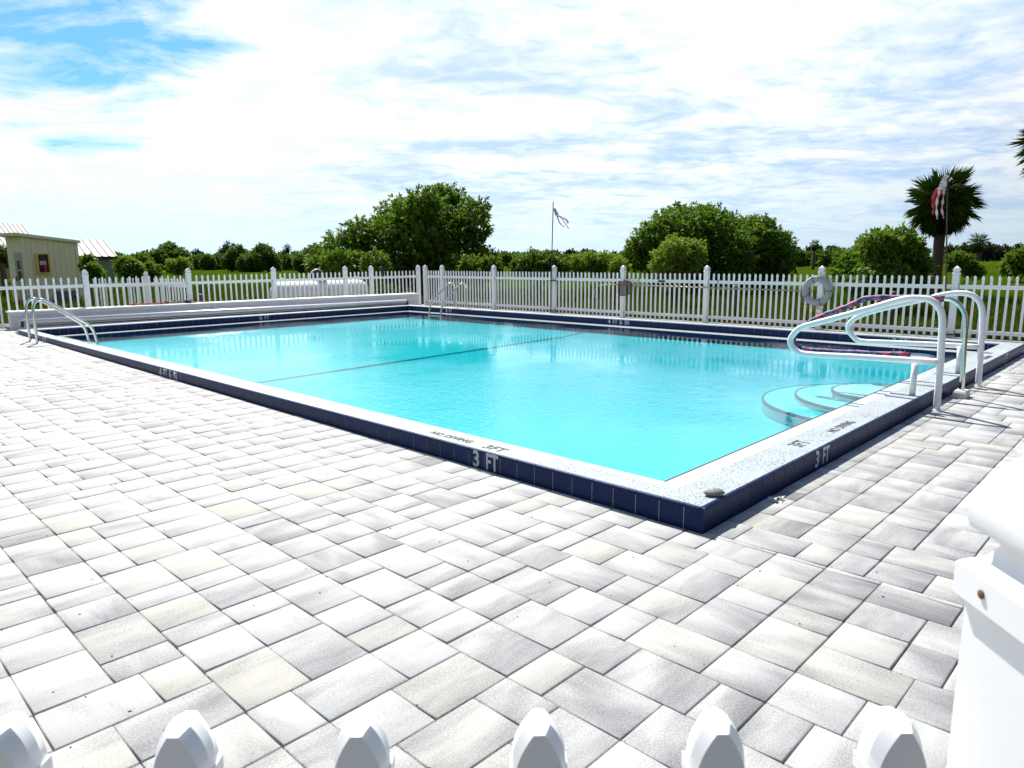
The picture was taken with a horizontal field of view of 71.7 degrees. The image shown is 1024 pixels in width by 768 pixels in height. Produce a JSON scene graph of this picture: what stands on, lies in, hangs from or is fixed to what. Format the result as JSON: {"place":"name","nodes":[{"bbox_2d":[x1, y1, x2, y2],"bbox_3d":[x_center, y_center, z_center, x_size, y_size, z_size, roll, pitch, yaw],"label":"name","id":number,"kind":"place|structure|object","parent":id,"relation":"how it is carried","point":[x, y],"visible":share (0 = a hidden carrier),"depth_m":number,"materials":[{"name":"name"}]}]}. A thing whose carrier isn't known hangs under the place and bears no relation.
{"place":"outdoors","nodes":[
{"label":"outdoors","id":0,"kind":"place"},
{"bbox_2d":[0,223,28,276],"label":"yellow house","id":1,"kind":"structure","parent":0,"point":[12,228],"depth_m":74.07,"materials":[{"name":"metal"}]},
{"bbox_2d":[0,282,1023,340],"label":"grass","id":2,"kind":"structure","parent":0,"point":[958,314],"depth_m":21.23,"materials":[{"name":"green plant"}]},
{"bbox_2d":[0,256,1023,324],"bbox_3d":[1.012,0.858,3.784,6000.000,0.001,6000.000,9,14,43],"label":"ground","id":3,"kind":"structure","parent":0,"point":[990,266],"depth_m":49.13,"materials":[{"name":"green plant"}]},
{"bbox_2d":[0,245,9,297],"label":"tree","id":4,"kind":"object","parent":3,"relation":"on","point":[3,262],"visible":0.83,"depth_m":30.06,"materials":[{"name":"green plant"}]},
{"bbox_2d":[0,233,83,302],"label":"cream shed","id":5,"kind":"structure","parent":3,"relation":"on","point":[22,248],"depth_m":26.52,"materials":[{"name":"wood"}]},
{"bbox_2d":[13,252,26,302],"bbox_3d":[-18.213,-3.938,26.220,0.509,1.840,0.073,5,11,29],"label":"door","id":6,"kind":"structure","parent":5,"relation":"in","point":[17,255],"depth_m":26.16,"materials":[{"name":"wood"}]},
{"bbox_2d":[34,253,51,273],"bbox_3d":[-17.525,-4.515,26.507,0.146,0.758,0.504,5,11,29],"label":"window","id":7,"kind":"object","parent":5,"relation":"attached to","point":[43,262],"visible":1,"depth_m":26.50,"materials":[{"name":"wood"}]},
{"bbox_2d":[56,290,76,301],"bbox_3d":[-17.229,-3.366,27.347,0.044,0.487,0.817,5,11,29],"label":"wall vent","id":8,"kind":"object","parent":5,"relation":"attached to","point":[66,294],"depth_m":27.34,"materials":[{"name":"grey metal"}]},
{"bbox_2d":[76,252,107,302],"bbox_3d":[-15.493,-3.914,26.177,1.512,1.938,0.996,9,14,43],"label":"shrub","id":9,"kind":"object","parent":3,"relation":"on","point":[91,265],"visible":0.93,"depth_m":25.92,"materials":[{"name":"green plant"}]},
{"bbox_2d":[72,239,116,281],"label":"green shed","id":10,"kind":"structure","parent":3,"relation":"on","point":[103,252],"depth_m":54.73,"materials":[{"name":"metal"}]},
{"bbox_2d":[90,271,149,306],"bbox_3d":[-10.326,-2.286,18.555,1.508,1.313,0.115,-5,11,-23],"label":"picket fence","id":11,"kind":"object","parent":3,"relation":"on","point":[145,276],"visible":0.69,"depth_m":18.63,"materials":[{"name":"plastic"}]},
{"bbox_2d":[110,252,164,289],"bbox_3d":[-19.279,-5.758,36.303,2.385,2.113,2.773,3,11,18],"label":"shrub","id":12,"kind":"object","parent":3,"relation":"on","point":[137,264],"visible":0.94,"depth_m":35.48,"materials":[{"name":"green plant"}]},
{"bbox_2d":[152,278,185,305],"bbox_3d":[-8.831,-2.199,18.297,1.597,1.058,0.039,6,12,34],"label":"picket fence","id":13,"kind":"object","parent":3,"relation":"on","point":[172,286],"visible":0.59,"depth_m":18.29,"materials":[{"name":"plastic"}]},
{"bbox_2d":[148,240,192,272],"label":"shrub","id":14,"kind":"object","parent":3,"relation":"on","point":[161,253],"visible":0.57,"depth_m":89.61,"materials":[{"name":"green plant"}]},
{"bbox_2d":[163,255,192,291],"bbox_3d":[-16.238,-5.326,34.426,1.288,1.855,1.276,9,14,43],"label":"shrub","id":15,"kind":"object","parent":3,"relation":"on","point":[179,266],"visible":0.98,"depth_m":34.18,"materials":[{"name":"green plant"}]},
{"bbox_2d":[200,278,205,300],"bbox_3d":[-8.943,-2.506,20.532,0.124,1.120,0.124,9,14,43],"label":"wooden post","id":16,"kind":"object","parent":3,"relation":"on","point":[204,288],"visible":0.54,"depth_m":20.46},
{"bbox_2d":[113,250,299,270],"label":"hedge","id":17,"kind":"object","parent":3,"relation":"on","point":[206,261],"visible":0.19,"depth_m":114.52,"materials":[{"name":"green plant"}]},
{"bbox_2d":[142,248,298,256],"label":"tree line","id":18,"kind":"object","parent":3,"relation":"on","point":[196,252],"visible":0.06,"depth_m":225.89,"materials":[{"name":"green plant"}]},
{"bbox_2d":[219,239,235,269],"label":"bare tree","id":19,"kind":"object","parent":3,"relation":"on","point":[225,247],"visible":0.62,"depth_m":119.82,"materials":[{"name":"green plant"}]},
{"bbox_2d":[218,242,282,271],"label":"shrub","id":20,"kind":"object","parent":3,"relation":"on","point":[261,257],"visible":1,"depth_m":93.87,"materials":[{"name":"green plant"}]},
{"bbox_2d":[283,244,291,253],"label":"palm tree","id":21,"kind":"object","parent":3,"relation":"on","point":[287,249],"visible":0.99,"depth_m":119.84,"materials":[{"name":"green plant"}]},
{"bbox_2d":[291,243,320,272],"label":"shrub","id":22,"kind":"object","parent":3,"relation":"on","point":[298,261],"visible":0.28,"depth_m":84.04,"materials":[{"name":"green plant"}]},
{"bbox_2d":[269,269,368,299],"bbox_3d":[-6.149,-3.086,22.802,3.360,1.233,0.805,-9,13,-41],"label":"propane tank","id":23,"kind":"object","parent":3,"relation":"on","point":[316,271],"visible":0.31,"depth_m":22.43,"materials":[{"name":"metal"}]},
{"bbox_2d":[304,181,503,295],"bbox_3d":[-4.251,-5.753,28.110,7.873,4.853,5.532,-2,10,-8],"label":"broadleaf tree","id":24,"kind":"object","parent":3,"relation":"on","point":[444,216],"visible":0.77,"depth_m":27.14,"materials":[{"name":"green plant"}]},
{"bbox_2d":[0,304,1023,767],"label":"pool deck","id":25,"kind":"structure","parent":3,"relation":"on","point":[476,614],"depth_m":3.13,"materials":[{"name":"grey stone"}]},
{"bbox_2d":[24,297,98,344],"bbox_3d":[-8.068,-0.989,12.712,0.568,1.145,0.995,9,14,43],"label":"pool ladder","id":26,"kind":"object","parent":25,"relation":"attached to","point":[56,307],"visible":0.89,"depth_m":12.52,"materials":[{"name":"silver metal"}]},
{"bbox_2d":[0,265,420,328],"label":"picket fence","id":27,"kind":"object","parent":25,"relation":"on","point":[188,283],"visible":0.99,"depth_m":17.99,"materials":[{"name":"plastic"}]},
{"bbox_2d":[380,266,384,281],"bbox_3d":[-3.985,-3.384,21.747,0.144,0.475,0.166,9,14,43],"label":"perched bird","id":28,"kind":"object","parent":27,"relation":"on","point":[382,271],"visible":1,"depth_m":21.69},
{"bbox_2d":[5,293,418,329],"bbox_3d":[-6.728,-1.941,18.168,10.246,0.402,0.450,-9,13,-42],"label":"pool bench","id":29,"kind":"object","parent":25,"relation":"on","point":[15,317],"visible":0.62,"depth_m":17.02,"materials":[{"name":"white concrete"}]},
{"bbox_2d":[129,302,167,304],"bbox_3d":[-8.490,-1.878,16.584,0.291,0.045,0.852,9,14,43],"label":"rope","id":30,"kind":"object","parent":29,"relation":"on","point":[148,303],"visible":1,"depth_m":16.54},
{"bbox_2d":[164,300,192,303],"bbox_3d":[-8.018,-1.983,17.058,0.665,0.079,0.266,-8,13,-37],"label":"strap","id":31,"kind":"object","parent":29,"relation":"on","point":[182,301],"visible":0.99,"depth_m":17.03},
{"bbox_2d":[429,282,467,318],"bbox_3d":[-1.736,-2.182,19.216,0.568,1.145,0.995,9,14,43],"label":"pool ladder","id":32,"kind":"object","parent":25,"relation":"on","point":[450,294],"visible":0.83,"depth_m":19.20,"materials":[{"name":"silver metal"}]},
{"bbox_2d":[0,456,1023,767],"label":"picket fence","id":33,"kind":"object","parent":25,"relation":"on","point":[986,730],"visible":1,"depth_m":0.55,"materials":[{"name":"plastic"}]},
{"bbox_2d":[55,310,976,487],"bbox_3d":[-1.011,-0.321,12.351,14.296,0.762,9.256,9,14,43],"label":"pool basin","id":34,"kind":"object","parent":25,"relation":"in","point":[673,438],"visible":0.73,"depth_m":9.66,"materials":[{"name":"liquid"}]},
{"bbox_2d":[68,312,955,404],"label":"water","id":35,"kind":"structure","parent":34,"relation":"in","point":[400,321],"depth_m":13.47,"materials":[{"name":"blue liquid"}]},
{"bbox_2d":[16,305,1023,533],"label":"pool curb","id":36,"kind":"structure","parent":25,"relation":"on","point":[746,483],"depth_m":5.57,"materials":[{"name":"concrete"}]},
{"bbox_2d":[704,488,724,496],"bbox_3d":[1.130,0.604,3.954,0.124,0.037,0.078,-1,10,-6],"label":"pebble","id":37,"kind":"object","parent":36,"relation":"on","point":[714,492],"visible":1,"depth_m":3.93,"materials":[{"name":"stone"}]},
{"bbox_2d":[423,265,1023,339],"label":"picket fence","id":38,"kind":"object","parent":25,"relation":"on","point":[707,282],"visible":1,"depth_m":15.74,"materials":[{"name":"plastic"}]},
{"bbox_2d":[549,202,557,312],"bbox_3d":[1.107,-3.334,18.774,0.160,2.892,0.160,9,14,43],"label":"flag pole","id":39,"kind":"object","parent":38,"relation":"attached to","point":[551,280],"visible":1,"depth_m":18.77,"materials":[{"name":"white metal"}]},
{"bbox_2d":[554,208,568,228],"bbox_3d":[1.291,-4.295,18.374,0.501,0.553,0.094,7,13,36],"label":"windsock","id":40,"kind":"object","parent":39,"relation":"attached to","point":[557,214],"visible":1,"depth_m":18.41,"materials":[{"name":"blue fabric"}]},
{"bbox_2d":[618,281,631,295],"bbox_3d":[2.754,-2.329,17.225,0.420,0.373,0.044,9,14,43],"label":"leaf net","id":41,"kind":"object","parent":38,"relation":"hanging from","point":[624,288],"visible":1,"depth_m":17.24,"materials":[{"name":"grey"}]},
{"bbox_2d":[594,279,812,301],"bbox_3d":[4.074,-2.065,16.053,5.429,0.625,0.103,9,14,43],"label":"rescue pole","id":42,"kind":"object","parent":38,"relation":"hanging from","point":[637,285],"visible":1,"depth_m":15.64,"materials":[{"name":"metal"}]},
{"bbox_2d":[800,272,832,306],"bbox_3d":[6.061,-1.875,14.100,0.625,0.691,0.119,9,14,43],"label":"life ring","id":43,"kind":"object","parent":38,"relation":"hanging from","point":[809,282],"visible":1,"depth_m":14.07,"materials":[{"name":"plastic"}]},
{"bbox_2d":[768,496,784,501],"bbox_3d":[1.597,0.684,4.261,0.104,0.032,0.065,-6,11,-29],"label":"plastic scrap","id":44,"kind":"object","parent":25,"relation":"on","point":[776,498],"visible":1,"depth_m":4.25,"materials":[{"name":"white plastic"}]},
{"bbox_2d":[809,307,851,331],"bbox_3d":[6.252,-1.275,13.921,0.241,0.466,0.869,-8,12,-36],"label":"rope","id":45,"kind":"object","parent":25,"relation":"on","point":[828,330],"visible":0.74,"depth_m":13.88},
{"bbox_2d":[787,295,945,410],"bbox_3d":[3.490,-0.360,7.090,1.514,1.083,0.178,9,14,43],"label":"pool handrail","id":46,"kind":"object","parent":25,"relation":"on","point":[938,362],"visible":1,"depth_m":6.81,"materials":[{"name":"white metal"}]},
{"bbox_2d":[793,294,970,398],"bbox_3d":[4.023,-0.469,7.859,1.875,1.063,0.200,9,14,43],"label":"pool handrail","id":47,"kind":"object","parent":25,"relation":"on","point":[960,392],"visible":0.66,"depth_m":7.65,"materials":[{"name":"silver metal"}]},
{"bbox_2d":[845,290,985,386],"bbox_3d":[4.708,-0.579,8.341,1.511,1.062,0.138,9,14,43],"label":"pool handrail","id":48,"kind":"object","parent":25,"relation":"on","point":[977,299],"visible":0.87,"depth_m":8.01,"materials":[{"name":"white metal"}]},
{"bbox_2d":[945,173,954,334],"bbox_3d":[7.745,-2.249,12.495,0.336,2.856,0.180,9,14,43],"label":"flag pole","id":49,"kind":"object","parent":25,"relation":"on","point":[946,245],"visible":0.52,"depth_m":12.44,"materials":[{"name":"grey metal"}]},
{"bbox_2d":[931,174,952,218],"bbox_3d":[7.508,-3.272,12.388,0.302,0.760,0.109,6,12,32],"label":"windsock","id":50,"kind":"object","parent":49,"relation":"attached to","point":[942,186],"visible":1,"depth_m":12.38,"materials":[{"name":"white fabric"}]},
{"bbox_2d":[507,246,573,299],"bbox_3d":[0.972,-3.865,24.961,2.409,2.042,1.480,1,10,8],"label":"shrub","id":51,"kind":"object","parent":3,"relation":"on","point":[540,262],"visible":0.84,"depth_m":24.61,"materials":[{"name":"green plant"}]},
{"bbox_2d":[495,248,616,254],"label":"tree line","id":52,"kind":"object","parent":3,"relation":"on","point":[568,251],"visible":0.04,"depth_m":260.54,"materials":[{"name":"green plant"}]},
{"bbox_2d":[499,251,633,268],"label":"tree line","id":53,"kind":"object","parent":3,"relation":"on","point":[506,256],"visible":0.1,"depth_m":111.64,"materials":[{"name":"green plant"}]},
{"bbox_2d":[566,249,632,293],"bbox_3d":[3.382,-4.228,27.264,2.760,1.935,1.773,4,11,22],"label":"shrub","id":54,"kind":"object","parent":3,"relation":"on","point":[587,262],"visible":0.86,"depth_m":27.07,"materials":[{"name":"green plant"}]},
{"bbox_2d":[614,282,615,309],"bbox_3d":[2.729,-2.238,18.860,0.124,1.020,0.124,9,14,43],"label":"wooden post","id":55,"kind":"object","parent":3,"relation":"on","point":[614,295],"visible":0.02,"depth_m":18.79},
{"bbox_2d":[647,232,708,304],"bbox_3d":[4.869,-3.400,21.410,1.707,2.313,2.183,9,14,43],"label":"shrub","id":56,"kind":"object","parent":3,"relation":"on","point":[676,255],"visible":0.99,"depth_m":20.93,"materials":[{"name":"green plant"}]},
{"bbox_2d":[618,199,759,293],"bbox_3d":[7.595,-5.455,28.396,4.803,4.000,5.846,9,14,43],"label":"broadleaf tree","id":57,"kind":"object","parent":3,"relation":"on","point":[707,222],"visible":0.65,"depth_m":27.50,"materials":[{"name":"green plant"}]},
{"bbox_2d":[733,285,737,316],"bbox_3d":[5.187,-1.795,16.407,0.124,0.970,0.124,9,14,43],"label":"wooden post","id":58,"kind":"object","parent":3,"relation":"on","point":[735,298],"visible":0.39,"depth_m":16.34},
{"bbox_2d":[723,212,800,292],"bbox_3d":[10.263,-5.474,29.739,3.153,3.510,3.968,9,14,43],"label":"broadleaf tree","id":59,"kind":"object","parent":3,"relation":"on","point":[775,251],"visible":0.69,"depth_m":28.78,"materials":[{"name":"green plant"}]},
{"bbox_2d":[809,240,819,268],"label":"palm tree","id":60,"kind":"object","parent":3,"relation":"on","point":[814,247],"visible":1,"depth_m":85.07,"materials":[{"name":"green plant"}]},
{"bbox_2d":[794,247,852,266],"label":"hedge","id":61,"kind":"object","parent":3,"relation":"on","point":[827,257],"visible":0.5,"depth_m":107.21,"materials":[{"name":"green plant"}]},
{"bbox_2d":[828,221,939,313],"bbox_3d":[9.732,-2.997,18.601,2.521,2.478,3.899,9,14,43],"label":"shrub","id":62,"kind":"object","parent":3,"relation":"on","point":[888,251],"visible":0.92,"depth_m":17.71,"materials":[{"name":"green plant"}]},
{"bbox_2d":[887,291,895,323],"bbox_3d":[7.571,-1.388,14.161,0.124,0.920,0.124,9,14,43],"label":"wooden post","id":63,"kind":"object","parent":3,"relation":"on","point":[892,310],"visible":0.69,"depth_m":14.11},
{"bbox_2d":[805,241,1023,260],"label":"tree line","id":64,"kind":"object","parent":3,"relation":"on","point":[995,252],"visible":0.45,"depth_m":193.32,"materials":[{"name":"green plant"}]},
{"bbox_2d":[903,165,989,294],"bbox_3d":[14.634,-5.146,24.170,2.506,4.538,2.766,9,14,43],"label":"palm tree","id":65,"kind":"object","parent":3,"relation":"on","point":[963,200],"visible":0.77,"depth_m":23.67,"materials":[{"name":"green plant"}]},
{"bbox_2d":[943,249,989,289],"bbox_3d":[16.532,-4.035,25.951,2.026,1.833,1.054,-4,11,-19],"label":"shrub","id":66,"kind":"object","parent":3,"relation":"on","point":[968,264],"visible":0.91,"depth_m":25.73,"materials":[{"name":"green plant"}]},
{"bbox_2d":[964,232,991,261],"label":"palm tree","id":67,"kind":"object","parent":3,"relation":"on","point":[977,247],"visible":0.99,"depth_m":61.90,"materials":[{"name":"green plant"}]},
{"bbox_2d":[996,245,1023,281],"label":"shrub","id":68,"kind":"object","parent":3,"relation":"on","point":[1011,264],"visible":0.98,"depth_m":39.57,"materials":[{"name":"green plant"}]},
{"bbox_2d":[1006,128,1023,177],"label":"palm tree","id":69,"kind":"object","parent":3,"relation":"on","point":[1021,153],"visible":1,"depth_m":22.55,"materials":[{"name":"green plant"}]},
{"bbox_2d":[0,0,1023,255],"label":"sky","id":70,"kind":"structure","parent":0,"point":[139,126],"materials":[{"name":"white"}]}
]}

